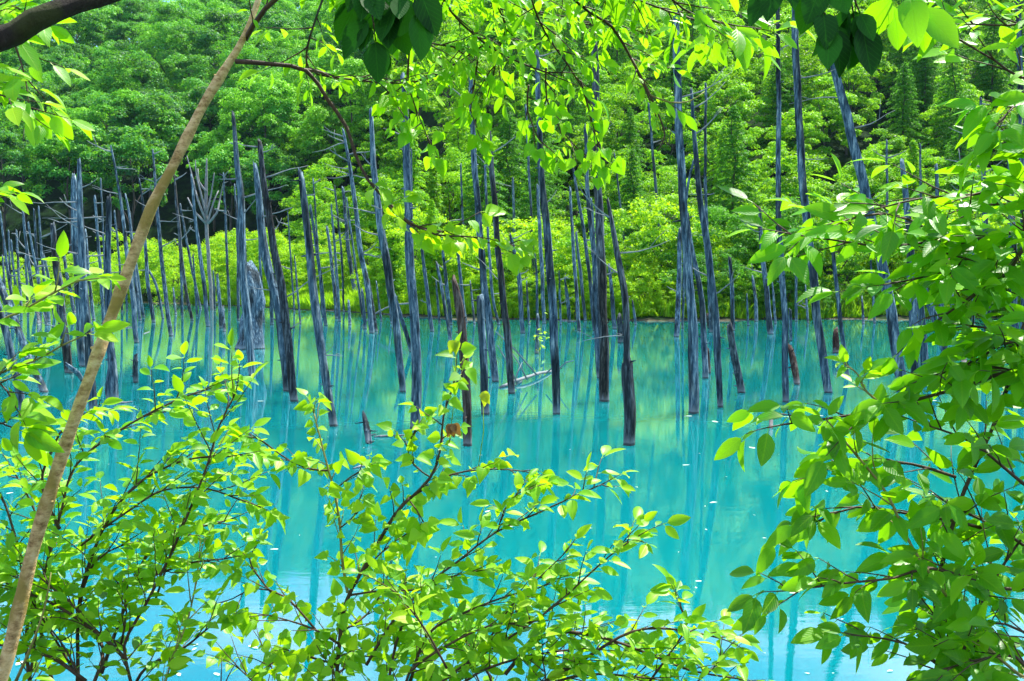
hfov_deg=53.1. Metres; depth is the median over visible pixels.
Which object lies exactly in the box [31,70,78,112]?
broadleaf tree
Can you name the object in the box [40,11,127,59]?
broadleaf tree
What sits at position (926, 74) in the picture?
larch tree
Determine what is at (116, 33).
broadleaf tree
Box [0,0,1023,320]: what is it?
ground
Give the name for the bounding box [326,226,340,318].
dead tree
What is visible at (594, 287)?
dead tree
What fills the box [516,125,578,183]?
deciduous tree
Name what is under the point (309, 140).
broadleaf tree
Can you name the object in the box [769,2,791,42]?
deciduous tree
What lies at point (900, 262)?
shrub
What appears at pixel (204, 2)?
broadleaf tree
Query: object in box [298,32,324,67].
broadleaf tree
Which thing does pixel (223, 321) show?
dead tree
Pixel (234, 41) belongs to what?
broadleaf tree
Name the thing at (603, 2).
larch tree
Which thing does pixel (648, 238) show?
deciduous tree
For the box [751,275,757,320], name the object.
dead tree
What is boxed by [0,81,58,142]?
broadleaf tree
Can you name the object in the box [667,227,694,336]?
dead tree
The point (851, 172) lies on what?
deciduous tree
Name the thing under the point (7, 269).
dead tree
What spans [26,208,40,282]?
dead tree
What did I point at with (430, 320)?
dead tree
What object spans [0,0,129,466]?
edge shrub
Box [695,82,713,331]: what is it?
dead tree
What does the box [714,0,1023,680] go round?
broad leaved bush
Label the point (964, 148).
larch tree
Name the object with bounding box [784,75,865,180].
deciduous tree
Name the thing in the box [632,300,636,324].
dead tree
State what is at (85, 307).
dead tree
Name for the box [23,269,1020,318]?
reed grass
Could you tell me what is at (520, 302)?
dead tree
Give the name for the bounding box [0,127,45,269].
broadleaf tree
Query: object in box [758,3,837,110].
deciduous tree
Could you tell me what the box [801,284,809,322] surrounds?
dead tree
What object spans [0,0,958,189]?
overhanging tree
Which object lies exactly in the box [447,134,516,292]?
larch tree
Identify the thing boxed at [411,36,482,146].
deciduous tree
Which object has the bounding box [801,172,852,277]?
deciduous tree
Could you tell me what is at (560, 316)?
dead tree
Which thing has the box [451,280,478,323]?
dead tree
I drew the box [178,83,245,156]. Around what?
broadleaf tree
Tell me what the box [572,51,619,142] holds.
larch tree
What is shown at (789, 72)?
deciduous tree
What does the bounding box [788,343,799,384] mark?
dead stump
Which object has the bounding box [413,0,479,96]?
deciduous tree
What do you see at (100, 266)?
dead tree
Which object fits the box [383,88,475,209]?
deciduous tree
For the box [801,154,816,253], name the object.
larch tree
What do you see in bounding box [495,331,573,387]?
fallen branch
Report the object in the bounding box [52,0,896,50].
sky
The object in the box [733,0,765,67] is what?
larch tree
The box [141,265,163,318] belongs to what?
dead tree
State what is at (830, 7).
deciduous tree
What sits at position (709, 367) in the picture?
dead tree
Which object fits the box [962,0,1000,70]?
larch tree
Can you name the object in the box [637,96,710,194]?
deciduous tree
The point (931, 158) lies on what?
deciduous tree
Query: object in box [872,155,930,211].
deciduous tree
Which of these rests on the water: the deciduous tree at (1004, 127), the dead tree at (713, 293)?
the dead tree at (713, 293)
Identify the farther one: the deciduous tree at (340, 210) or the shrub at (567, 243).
the deciduous tree at (340, 210)
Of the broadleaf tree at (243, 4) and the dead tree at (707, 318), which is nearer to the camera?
the dead tree at (707, 318)
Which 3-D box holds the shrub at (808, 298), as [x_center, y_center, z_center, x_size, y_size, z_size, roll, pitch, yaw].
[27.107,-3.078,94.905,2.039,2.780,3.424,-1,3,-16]
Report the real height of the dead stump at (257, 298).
5.575 m
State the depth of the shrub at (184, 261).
180.32 m
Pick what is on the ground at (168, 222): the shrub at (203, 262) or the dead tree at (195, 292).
the shrub at (203, 262)
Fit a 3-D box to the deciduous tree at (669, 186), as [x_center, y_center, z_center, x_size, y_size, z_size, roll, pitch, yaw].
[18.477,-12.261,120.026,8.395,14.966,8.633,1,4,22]
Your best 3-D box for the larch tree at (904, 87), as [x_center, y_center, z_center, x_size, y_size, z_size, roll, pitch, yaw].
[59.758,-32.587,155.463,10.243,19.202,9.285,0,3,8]
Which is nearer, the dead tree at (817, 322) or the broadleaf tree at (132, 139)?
the dead tree at (817, 322)
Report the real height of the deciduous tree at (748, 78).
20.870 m
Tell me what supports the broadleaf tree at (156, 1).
on the ground at (168, 222)
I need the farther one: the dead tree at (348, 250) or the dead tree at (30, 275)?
the dead tree at (348, 250)
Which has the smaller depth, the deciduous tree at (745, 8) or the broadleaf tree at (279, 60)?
the deciduous tree at (745, 8)
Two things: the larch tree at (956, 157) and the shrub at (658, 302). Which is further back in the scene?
the larch tree at (956, 157)
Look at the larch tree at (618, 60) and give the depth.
179.77 m
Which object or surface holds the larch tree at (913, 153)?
on the ground at (168, 222)
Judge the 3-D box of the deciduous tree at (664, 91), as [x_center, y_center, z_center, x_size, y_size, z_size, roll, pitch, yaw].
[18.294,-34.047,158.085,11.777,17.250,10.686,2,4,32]
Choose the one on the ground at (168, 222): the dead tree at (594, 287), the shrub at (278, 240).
the shrub at (278, 240)
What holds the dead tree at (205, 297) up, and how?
in the water
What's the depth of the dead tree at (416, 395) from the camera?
24.37 m
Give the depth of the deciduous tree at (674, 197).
126.17 m
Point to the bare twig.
(221, 670)
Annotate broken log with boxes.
[65,362,82,380]
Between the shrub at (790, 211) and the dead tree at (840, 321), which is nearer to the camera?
the dead tree at (840, 321)
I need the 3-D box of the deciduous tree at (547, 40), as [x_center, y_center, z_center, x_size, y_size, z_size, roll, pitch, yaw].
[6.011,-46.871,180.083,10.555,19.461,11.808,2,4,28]
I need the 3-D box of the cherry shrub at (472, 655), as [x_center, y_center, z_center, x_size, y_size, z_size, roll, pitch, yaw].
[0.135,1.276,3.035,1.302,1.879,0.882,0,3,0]
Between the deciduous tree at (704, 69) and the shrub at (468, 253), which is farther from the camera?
the deciduous tree at (704, 69)
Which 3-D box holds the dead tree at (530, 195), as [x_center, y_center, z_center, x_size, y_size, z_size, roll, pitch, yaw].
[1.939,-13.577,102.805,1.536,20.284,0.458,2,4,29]
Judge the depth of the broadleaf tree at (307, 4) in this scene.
401.96 m
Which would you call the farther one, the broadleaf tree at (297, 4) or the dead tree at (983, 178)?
the broadleaf tree at (297, 4)
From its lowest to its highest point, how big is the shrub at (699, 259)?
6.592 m
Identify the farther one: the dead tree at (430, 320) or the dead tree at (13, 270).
the dead tree at (13, 270)
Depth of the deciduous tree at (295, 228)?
157.79 m
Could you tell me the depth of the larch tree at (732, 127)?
113.14 m
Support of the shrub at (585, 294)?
on the ground at (168, 222)
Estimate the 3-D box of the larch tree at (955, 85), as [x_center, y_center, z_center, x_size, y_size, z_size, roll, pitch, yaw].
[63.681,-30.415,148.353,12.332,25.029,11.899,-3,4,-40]
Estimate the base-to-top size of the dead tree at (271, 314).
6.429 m
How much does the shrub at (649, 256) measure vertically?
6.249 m
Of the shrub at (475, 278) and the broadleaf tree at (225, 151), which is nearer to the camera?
the shrub at (475, 278)
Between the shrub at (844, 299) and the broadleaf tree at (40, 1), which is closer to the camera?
the shrub at (844, 299)
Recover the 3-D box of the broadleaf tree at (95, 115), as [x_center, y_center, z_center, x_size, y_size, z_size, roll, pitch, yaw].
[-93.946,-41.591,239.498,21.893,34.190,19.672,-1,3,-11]
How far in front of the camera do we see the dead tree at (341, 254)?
116.04 m
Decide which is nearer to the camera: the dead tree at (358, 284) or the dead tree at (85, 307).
the dead tree at (85, 307)
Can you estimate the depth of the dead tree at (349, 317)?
82.54 m
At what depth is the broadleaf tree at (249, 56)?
277.29 m
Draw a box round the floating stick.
[374,434,403,436]
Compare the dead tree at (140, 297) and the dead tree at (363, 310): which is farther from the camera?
the dead tree at (140, 297)
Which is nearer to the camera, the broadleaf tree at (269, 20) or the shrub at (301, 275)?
the shrub at (301, 275)
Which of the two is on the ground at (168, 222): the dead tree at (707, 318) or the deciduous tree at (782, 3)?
the deciduous tree at (782, 3)
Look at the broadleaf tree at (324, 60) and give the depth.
257.35 m
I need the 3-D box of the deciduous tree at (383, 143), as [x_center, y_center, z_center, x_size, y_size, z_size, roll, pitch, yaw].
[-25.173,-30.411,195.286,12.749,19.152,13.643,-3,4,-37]
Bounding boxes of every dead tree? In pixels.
[0,210,13,305]
[0,276,48,392]
[0,301,24,410]
[2,255,12,316]
[5,202,41,312]
[6,239,24,313]
[8,230,21,285]
[11,229,29,305]
[16,206,66,320]
[25,254,32,315]
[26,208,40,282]
[27,221,49,325]
[32,158,97,409]
[36,221,75,373]
[36,312,40,322]
[42,173,96,366]
[43,254,54,317]
[45,193,120,398]
[63,255,75,312]
[85,229,103,319]
[88,136,138,342]
[93,178,105,311]
[94,195,104,322]
[112,210,122,311]
[120,193,141,320]
[125,294,128,310]
[136,149,177,335]
[136,263,144,316]
[138,178,155,321]
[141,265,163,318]
[173,173,193,320]
[173,174,209,326]
[173,288,176,314]
[179,203,201,308]
[179,256,183,316]
[187,156,222,308]
[192,253,197,315]
[213,270,223,309]
[214,171,230,309]
[216,273,221,327]
[219,111,285,375]
[222,305,225,331]
[234,184,239,319]
[235,138,337,401]
[247,162,291,391]
[258,239,264,321]
[269,291,273,324]
[278,210,294,311]
[290,167,341,426]
[294,255,302,323]
[307,178,339,316]
[309,204,327,325]
[316,127,381,332]
[324,185,344,311]
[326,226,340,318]
[331,203,347,320]
[335,186,356,291]
[343,197,362,316]
[344,107,405,391]
[347,300,350,324]
[355,411,376,443]
[361,288,366,328]
[366,72,421,428]
[369,279,377,331]
[376,281,381,320]
[395,294,410,351]
[400,148,414,206]
[420,238,442,331]
[433,250,451,324]
[436,261,453,351]
[436,281,440,322]
[448,78,498,381]
[451,163,463,224]
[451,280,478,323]
[452,275,471,446]
[457,253,466,322]
[472,294,490,414]
[475,131,515,393]
[484,164,499,324]
[498,177,516,296]
[504,231,528,332]
[525,104,536,300]
[526,281,529,324]
[534,50,559,414]
[534,253,538,314]
[534,313,538,353]
[536,184,545,323]
[558,271,568,324]
[564,277,571,321]
[569,186,580,330]
[570,156,605,330]
[574,183,668,445]
[575,231,586,320]
[584,123,599,378]
[590,198,597,278]
[591,42,616,401]
[608,263,616,328]
[614,153,627,269]
[617,313,622,342]
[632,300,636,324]
[641,103,664,295]
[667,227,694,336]
[670,9,729,413]
[681,159,693,327]
[682,82,739,407]
[688,212,711,378]
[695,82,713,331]
[706,313,708,327]
[707,347,712,373]
[726,322,744,392]
[728,255,734,330]
[743,205,773,333]
[746,294,749,325]
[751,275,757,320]
[772,282,776,323]
[773,7,801,402]
[789,63,905,391]
[789,308,791,340]
[792,8,834,392]
[795,276,808,320]
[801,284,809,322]
[831,251,849,375]
[861,296,864,323]
[870,260,875,322]
[872,139,905,268]
[900,158,919,373]
[910,143,922,252]
[916,298,928,365]
[924,278,947,351]
[935,163,943,319]
[946,97,1016,331]
[1007,158,1018,328]
[1016,0,1023,329]
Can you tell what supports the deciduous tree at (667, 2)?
on the ground at (168, 222)
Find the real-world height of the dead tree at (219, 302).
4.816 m
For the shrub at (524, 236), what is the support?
on the ground at (168, 222)
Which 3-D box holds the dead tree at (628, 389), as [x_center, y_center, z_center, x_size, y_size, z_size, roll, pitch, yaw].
[2.380,-0.186,21.834,2.076,6.255,1.138,0,3,0]
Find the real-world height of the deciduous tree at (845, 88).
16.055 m
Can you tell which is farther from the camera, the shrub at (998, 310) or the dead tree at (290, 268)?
the dead tree at (290, 268)
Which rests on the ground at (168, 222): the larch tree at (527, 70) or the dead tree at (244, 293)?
the larch tree at (527, 70)
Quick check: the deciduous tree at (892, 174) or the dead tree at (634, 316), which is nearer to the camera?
the dead tree at (634, 316)
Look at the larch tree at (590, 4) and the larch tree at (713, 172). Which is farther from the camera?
the larch tree at (590, 4)
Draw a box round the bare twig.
[220,658,236,680]
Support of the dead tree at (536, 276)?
in the water
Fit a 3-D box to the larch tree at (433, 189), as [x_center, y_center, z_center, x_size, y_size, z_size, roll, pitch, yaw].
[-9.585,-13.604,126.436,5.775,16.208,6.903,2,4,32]
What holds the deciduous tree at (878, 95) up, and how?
on the ground at (168, 222)
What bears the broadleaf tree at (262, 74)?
on the ground at (168, 222)
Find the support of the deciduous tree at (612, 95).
on the ground at (168, 222)
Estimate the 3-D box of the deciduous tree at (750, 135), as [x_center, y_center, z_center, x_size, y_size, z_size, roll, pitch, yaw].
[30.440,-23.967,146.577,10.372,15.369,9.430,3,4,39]
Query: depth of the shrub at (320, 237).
143.57 m
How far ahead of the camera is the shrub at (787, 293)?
94.70 m
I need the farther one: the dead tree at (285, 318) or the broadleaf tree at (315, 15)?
the broadleaf tree at (315, 15)
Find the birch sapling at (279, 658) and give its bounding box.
[192,332,555,680]
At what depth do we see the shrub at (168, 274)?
156.83 m
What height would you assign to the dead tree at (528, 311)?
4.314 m
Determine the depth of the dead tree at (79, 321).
41.92 m
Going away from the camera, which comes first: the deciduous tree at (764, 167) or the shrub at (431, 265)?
the shrub at (431, 265)
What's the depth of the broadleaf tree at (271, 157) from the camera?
213.87 m
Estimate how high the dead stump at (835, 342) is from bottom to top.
2.073 m
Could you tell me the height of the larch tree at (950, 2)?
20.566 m
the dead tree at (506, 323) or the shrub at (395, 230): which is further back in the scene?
the shrub at (395, 230)
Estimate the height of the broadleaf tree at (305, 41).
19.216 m
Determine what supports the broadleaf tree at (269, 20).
on the ground at (168, 222)
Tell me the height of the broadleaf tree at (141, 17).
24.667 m
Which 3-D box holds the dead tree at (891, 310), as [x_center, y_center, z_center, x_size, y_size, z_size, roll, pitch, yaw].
[10.755,-3.915,32.574,3.818,12.502,0.948,0,3,0]
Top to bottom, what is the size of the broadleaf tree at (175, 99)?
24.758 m
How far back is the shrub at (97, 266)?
160.33 m
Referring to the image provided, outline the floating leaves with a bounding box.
[6,363,936,675]
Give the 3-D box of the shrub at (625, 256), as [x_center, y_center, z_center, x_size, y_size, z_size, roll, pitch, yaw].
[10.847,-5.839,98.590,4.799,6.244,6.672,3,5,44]
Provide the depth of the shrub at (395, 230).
104.12 m
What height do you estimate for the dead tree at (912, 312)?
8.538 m
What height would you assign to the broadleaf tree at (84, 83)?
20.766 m
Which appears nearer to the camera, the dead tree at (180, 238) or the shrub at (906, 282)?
the dead tree at (180, 238)
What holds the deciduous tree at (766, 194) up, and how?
on the ground at (168, 222)
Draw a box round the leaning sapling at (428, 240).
[0,0,537,680]
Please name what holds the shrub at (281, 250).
on the ground at (168, 222)
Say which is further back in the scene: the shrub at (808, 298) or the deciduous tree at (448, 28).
the deciduous tree at (448, 28)
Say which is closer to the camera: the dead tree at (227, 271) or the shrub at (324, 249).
the dead tree at (227, 271)
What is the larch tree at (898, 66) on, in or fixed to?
on the ground at (168, 222)
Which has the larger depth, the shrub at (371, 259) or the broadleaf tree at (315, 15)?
the broadleaf tree at (315, 15)
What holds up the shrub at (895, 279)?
on the ground at (168, 222)
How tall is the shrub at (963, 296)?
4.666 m
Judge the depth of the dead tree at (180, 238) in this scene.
91.48 m
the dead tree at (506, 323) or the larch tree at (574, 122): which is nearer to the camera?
the dead tree at (506, 323)
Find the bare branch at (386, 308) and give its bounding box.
[362,303,408,326]
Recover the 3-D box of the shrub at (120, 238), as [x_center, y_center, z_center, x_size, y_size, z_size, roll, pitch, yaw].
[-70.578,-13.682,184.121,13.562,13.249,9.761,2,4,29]
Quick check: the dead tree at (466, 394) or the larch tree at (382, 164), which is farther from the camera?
the larch tree at (382, 164)
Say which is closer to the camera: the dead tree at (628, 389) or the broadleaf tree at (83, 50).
the dead tree at (628, 389)
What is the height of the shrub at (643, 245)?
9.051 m
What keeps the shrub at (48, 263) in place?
on the ground at (168, 222)
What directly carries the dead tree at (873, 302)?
in the water
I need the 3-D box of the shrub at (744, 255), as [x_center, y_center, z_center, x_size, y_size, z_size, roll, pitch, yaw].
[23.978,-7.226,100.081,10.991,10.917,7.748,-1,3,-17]
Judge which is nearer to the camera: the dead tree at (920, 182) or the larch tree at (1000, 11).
the dead tree at (920, 182)
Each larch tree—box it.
[365,55,399,137]
[371,163,390,237]
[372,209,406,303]
[385,126,419,210]
[387,52,425,111]
[390,138,428,274]
[414,200,452,297]
[416,167,451,277]
[439,76,476,213]
[441,0,480,43]
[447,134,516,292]
[466,0,526,113]
[470,106,540,274]
[490,25,533,125]
[497,0,574,138]
[497,85,566,235]
[505,142,567,287]
[507,85,580,242]
[528,1,572,81]
[546,15,590,177]
[561,0,611,94]
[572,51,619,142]
[574,33,608,119]
[596,0,631,74]
[599,1,646,113]
[606,108,652,228]
[607,148,659,281]
[638,22,711,149]
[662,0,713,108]
[702,128,740,234]
[703,104,765,279]
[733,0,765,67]
[745,60,808,174]
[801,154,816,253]
[871,0,941,111]
[871,62,934,176]
[874,0,945,83]
[884,41,954,142]
[892,139,927,268]
[895,47,949,149]
[917,47,992,193]
[926,92,990,221]
[928,114,988,219]
[933,0,973,74]
[940,118,990,219]
[957,0,981,60]
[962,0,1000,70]
[962,12,1016,139]
[965,10,990,93]
[966,26,1010,114]
[987,0,1016,76]
[997,0,1023,72]
[1000,86,1023,224]
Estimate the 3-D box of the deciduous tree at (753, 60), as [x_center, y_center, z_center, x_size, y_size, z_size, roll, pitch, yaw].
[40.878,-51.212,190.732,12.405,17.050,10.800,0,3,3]
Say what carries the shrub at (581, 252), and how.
on the ground at (168, 222)
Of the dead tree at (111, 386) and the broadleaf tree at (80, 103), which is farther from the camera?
the broadleaf tree at (80, 103)
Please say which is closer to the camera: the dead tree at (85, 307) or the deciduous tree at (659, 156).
the dead tree at (85, 307)
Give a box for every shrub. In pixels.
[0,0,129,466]
[0,252,28,297]
[0,268,15,302]
[0,327,289,680]
[6,268,46,301]
[6,276,35,301]
[20,261,53,286]
[40,260,91,303]
[41,251,112,299]
[53,277,94,303]
[60,254,121,302]
[62,251,117,295]
[90,258,129,302]
[91,250,170,295]
[95,228,157,289]
[112,254,159,290]
[117,240,178,295]
[121,238,177,283]
[137,238,206,295]
[138,252,179,293]
[138,254,226,303]
[159,250,216,290]
[171,244,220,291]
[185,252,226,285]
[186,248,236,300]
[195,228,256,289]
[196,231,251,283]
[214,229,263,284]
[219,230,289,286]
[224,242,266,296]
[247,227,293,288]
[250,236,293,276]
[258,244,307,287]
[261,248,327,288]
[272,243,337,284]
[286,258,340,292]
[291,225,352,283]
[303,246,358,287]
[323,234,360,276]
[325,231,369,275]
[337,227,380,279]
[338,244,378,280]
[340,445,772,680]
[347,266,384,312]
[360,260,405,306]
[361,251,422,298]
[372,203,456,300]
[403,256,465,296]
[417,224,507,290]
[423,253,477,292]
[445,214,582,303]
[445,220,509,295]
[464,274,498,304]
[472,249,517,298]
[489,288,509,303]
[493,229,615,303]
[505,272,545,317]
[522,284,558,317]
[523,216,591,300]
[538,258,607,319]
[538,267,579,307]
[552,241,608,303]
[553,209,625,302]
[561,281,615,319]
[571,235,632,299]
[572,258,633,317]
[605,194,721,300]
[607,247,658,295]
[609,280,645,311]
[613,247,667,297]
[613,269,662,318]
[631,224,696,298]
[642,280,681,310]
[644,290,685,316]
[645,227,753,298]
[661,252,725,316]
[672,239,738,295]
[675,203,758,301]
[685,267,729,306]
[692,247,756,310]
[711,203,802,300]
[711,211,804,304]
[721,193,827,304]
[723,264,772,309]
[738,279,777,318]
[755,198,861,302]
[756,273,809,317]
[758,271,820,315]
[790,244,855,302]
[792,293,811,317]
[802,203,898,304]
[809,295,834,314]
[829,282,864,314]
[842,253,880,297]
[856,249,906,295]
[857,247,921,293]
[858,288,871,305]
[870,280,898,302]
[877,278,906,298]
[889,196,956,282]
[889,228,965,295]
[892,276,934,307]
[929,212,976,286]
[941,189,1019,296]
[953,280,980,305]
[965,196,1019,289]
[980,215,1018,289]
[991,301,1008,318]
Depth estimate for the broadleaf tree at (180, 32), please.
298.55 m
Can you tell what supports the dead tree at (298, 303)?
in the water
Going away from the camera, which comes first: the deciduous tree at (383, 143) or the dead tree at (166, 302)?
the dead tree at (166, 302)
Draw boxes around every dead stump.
[130,353,138,382]
[235,260,265,349]
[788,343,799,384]
[832,326,840,352]
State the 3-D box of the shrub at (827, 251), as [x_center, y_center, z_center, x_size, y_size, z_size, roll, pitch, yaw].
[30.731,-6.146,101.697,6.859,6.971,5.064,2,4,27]
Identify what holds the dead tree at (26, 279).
in the water
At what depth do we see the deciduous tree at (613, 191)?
130.09 m
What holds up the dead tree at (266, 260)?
in the water
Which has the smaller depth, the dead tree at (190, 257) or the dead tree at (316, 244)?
the dead tree at (316, 244)
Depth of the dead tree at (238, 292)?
91.82 m
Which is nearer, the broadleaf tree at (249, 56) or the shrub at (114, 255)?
the shrub at (114, 255)
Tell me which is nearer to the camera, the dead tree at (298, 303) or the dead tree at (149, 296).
the dead tree at (298, 303)
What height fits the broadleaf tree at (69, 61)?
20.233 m
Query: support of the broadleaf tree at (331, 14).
on the ground at (168, 222)
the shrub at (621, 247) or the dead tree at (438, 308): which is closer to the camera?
the dead tree at (438, 308)
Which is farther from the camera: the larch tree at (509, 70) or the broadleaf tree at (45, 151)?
the broadleaf tree at (45, 151)
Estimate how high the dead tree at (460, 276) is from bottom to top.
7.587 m
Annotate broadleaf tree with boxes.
[0,17,31,63]
[0,46,53,105]
[0,65,52,132]
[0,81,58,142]
[0,103,64,232]
[0,111,68,178]
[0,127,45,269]
[1,0,28,18]
[3,60,42,70]
[9,3,89,52]
[10,121,112,265]
[24,0,52,44]
[26,43,46,72]
[29,106,108,172]
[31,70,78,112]
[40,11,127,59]
[40,50,84,92]
[41,39,97,74]
[44,81,98,107]
[47,97,113,171]
[49,138,109,195]
[50,53,104,86]
[59,85,124,147]
[71,69,142,127]
[73,5,121,50]
[76,2,137,43]
[76,88,153,229]
[82,39,149,90]
[82,56,157,88]
[83,122,178,244]
[95,50,176,137]
[99,49,134,76]
[103,21,151,56]
[106,0,154,42]
[106,88,199,168]
[107,0,157,43]
[109,89,185,225]
[110,105,200,224]
[127,0,157,39]
[130,21,208,89]
[134,1,207,72]
[137,30,179,81]
[141,0,164,46]
[142,53,239,121]
[149,0,211,47]
[153,18,220,91]
[171,9,209,51]
[173,76,221,142]
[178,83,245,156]
[184,127,239,230]
[186,139,269,254]
[189,6,264,88]
[195,0,248,24]
[195,20,241,69]
[197,0,261,63]
[209,35,275,96]
[214,45,270,113]
[216,67,304,135]
[217,78,309,222]
[219,73,328,167]
[219,101,276,162]
[227,143,300,252]
[231,0,262,27]
[241,7,304,59]
[248,8,296,57]
[249,69,315,142]
[251,29,299,61]
[252,97,304,198]
[259,0,299,29]
[259,36,319,61]
[262,47,317,102]
[263,13,315,33]
[269,54,318,120]
[271,24,307,59]
[279,49,362,122]
[287,105,360,202]
[288,0,324,48]
[290,1,318,49]
[290,36,336,73]
[294,56,389,212]
[296,1,322,49]
[298,3,328,31]
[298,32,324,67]
[302,35,341,92]
[309,6,324,22]
[312,0,361,66]
[316,25,362,88]
[320,4,334,24]
[332,33,393,70]
[351,41,404,65]
[960,0,1001,31]
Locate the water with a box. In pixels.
[0,301,1023,680]
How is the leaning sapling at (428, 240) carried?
on the ground at (168, 222)
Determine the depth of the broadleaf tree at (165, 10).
327.59 m
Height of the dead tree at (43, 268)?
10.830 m
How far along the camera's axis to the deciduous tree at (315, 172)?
189.25 m
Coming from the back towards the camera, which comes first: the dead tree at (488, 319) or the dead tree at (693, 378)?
the dead tree at (488, 319)
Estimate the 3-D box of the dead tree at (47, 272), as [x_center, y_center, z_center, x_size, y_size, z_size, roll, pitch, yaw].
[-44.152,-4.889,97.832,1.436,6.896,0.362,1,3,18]
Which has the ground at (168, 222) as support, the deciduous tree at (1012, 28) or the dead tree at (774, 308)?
the deciduous tree at (1012, 28)
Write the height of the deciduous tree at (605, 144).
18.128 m
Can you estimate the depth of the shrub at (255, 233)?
148.05 m
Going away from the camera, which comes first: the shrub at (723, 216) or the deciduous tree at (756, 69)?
the shrub at (723, 216)
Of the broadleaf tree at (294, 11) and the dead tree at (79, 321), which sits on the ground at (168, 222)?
the broadleaf tree at (294, 11)
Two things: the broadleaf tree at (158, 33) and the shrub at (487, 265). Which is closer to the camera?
the shrub at (487, 265)
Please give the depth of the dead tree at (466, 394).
21.74 m
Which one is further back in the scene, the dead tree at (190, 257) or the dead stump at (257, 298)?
the dead tree at (190, 257)
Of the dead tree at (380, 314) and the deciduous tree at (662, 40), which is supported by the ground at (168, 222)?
the deciduous tree at (662, 40)
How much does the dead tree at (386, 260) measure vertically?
9.708 m
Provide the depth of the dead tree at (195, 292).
101.85 m
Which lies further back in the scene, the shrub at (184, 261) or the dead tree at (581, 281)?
the shrub at (184, 261)
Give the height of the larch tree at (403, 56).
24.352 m
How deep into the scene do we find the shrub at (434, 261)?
103.54 m
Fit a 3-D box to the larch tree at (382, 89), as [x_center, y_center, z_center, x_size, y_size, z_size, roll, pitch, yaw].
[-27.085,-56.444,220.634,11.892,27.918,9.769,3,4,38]
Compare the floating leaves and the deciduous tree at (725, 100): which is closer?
the floating leaves
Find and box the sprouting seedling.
[529,312,549,353]
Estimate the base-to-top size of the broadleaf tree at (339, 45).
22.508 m
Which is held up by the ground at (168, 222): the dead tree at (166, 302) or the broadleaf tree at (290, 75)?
the broadleaf tree at (290, 75)
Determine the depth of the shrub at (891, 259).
101.53 m
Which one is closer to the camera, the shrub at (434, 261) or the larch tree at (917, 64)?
the shrub at (434, 261)
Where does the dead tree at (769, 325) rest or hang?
on the water
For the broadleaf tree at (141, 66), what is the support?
on the ground at (168, 222)
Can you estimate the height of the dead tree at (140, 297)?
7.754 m
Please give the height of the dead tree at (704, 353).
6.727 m
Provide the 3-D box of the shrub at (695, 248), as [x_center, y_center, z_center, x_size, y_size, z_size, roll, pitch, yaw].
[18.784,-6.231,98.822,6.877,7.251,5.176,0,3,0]
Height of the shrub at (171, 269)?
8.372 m
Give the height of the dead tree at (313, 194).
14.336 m
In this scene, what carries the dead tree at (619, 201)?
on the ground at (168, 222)
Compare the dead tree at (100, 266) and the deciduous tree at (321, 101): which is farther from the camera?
the deciduous tree at (321, 101)
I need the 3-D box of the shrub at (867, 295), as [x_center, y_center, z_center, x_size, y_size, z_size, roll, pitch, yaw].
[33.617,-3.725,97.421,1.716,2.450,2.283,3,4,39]
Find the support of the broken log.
in the water
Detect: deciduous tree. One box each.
[276,132,332,216]
[278,157,364,259]
[279,181,336,242]
[281,196,344,258]
[289,181,353,268]
[303,94,344,158]
[305,85,353,143]
[319,191,379,260]
[322,120,378,208]
[336,208,374,274]
[342,130,397,194]
[345,173,403,264]
[350,166,417,265]
[357,66,395,126]
[358,94,410,175]
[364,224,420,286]
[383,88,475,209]
[387,189,445,282]
[391,12,479,126]
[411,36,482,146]
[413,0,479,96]
[420,147,480,231]
[434,14,449,41]
[435,6,477,64]
[438,25,491,107]
[444,136,536,227]
[454,61,515,132]
[466,11,521,67]
[489,79,545,162]
[510,229,544,290]
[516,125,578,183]
[519,18,579,99]
[520,4,565,49]
[541,182,609,253]
[542,0,607,74]
[568,115,642,220]
[572,85,657,200]
[576,148,665,252]
[587,63,672,138]
[588,0,664,83]
[589,214,652,298]
[619,230,672,293]
[625,43,682,133]
[626,1,685,84]
[629,149,695,249]
[629,171,703,274]
[632,0,685,49]
[635,166,697,262]
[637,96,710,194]
[645,224,678,282]
[651,29,697,82]
[662,0,742,90]
[672,0,728,38]
[685,119,764,186]
[685,126,766,217]
[693,49,749,115]
[696,73,775,158]
[697,67,748,134]
[701,4,760,110]
[708,0,775,59]
[713,18,762,86]
[713,180,774,256]
[734,177,784,262]
[735,151,859,279]
[741,45,813,125]
[747,141,797,208]
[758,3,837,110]
[760,38,840,154]
[764,108,829,185]
[766,184,849,265]
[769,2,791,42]
[774,0,812,56]
[780,0,874,51]
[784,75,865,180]
[800,26,830,90]
[801,57,875,105]
[801,62,879,154]
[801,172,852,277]
[821,237,858,288]
[822,52,897,116]
[829,166,885,246]
[835,0,902,98]
[839,143,912,223]
[851,191,924,262]
[858,0,901,82]
[864,128,922,195]
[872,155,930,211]
[894,149,957,198]
[917,73,990,153]
[925,161,1017,230]
[936,31,1016,117]
[955,0,1013,29]
[974,196,1019,223]
[988,107,1018,173]
[996,18,1023,73]
[1006,10,1023,63]
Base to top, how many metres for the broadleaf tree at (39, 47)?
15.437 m
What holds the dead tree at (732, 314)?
in the water
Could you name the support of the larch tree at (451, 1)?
on the ground at (168, 222)
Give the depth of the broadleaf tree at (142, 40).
317.44 m
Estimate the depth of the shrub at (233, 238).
155.10 m

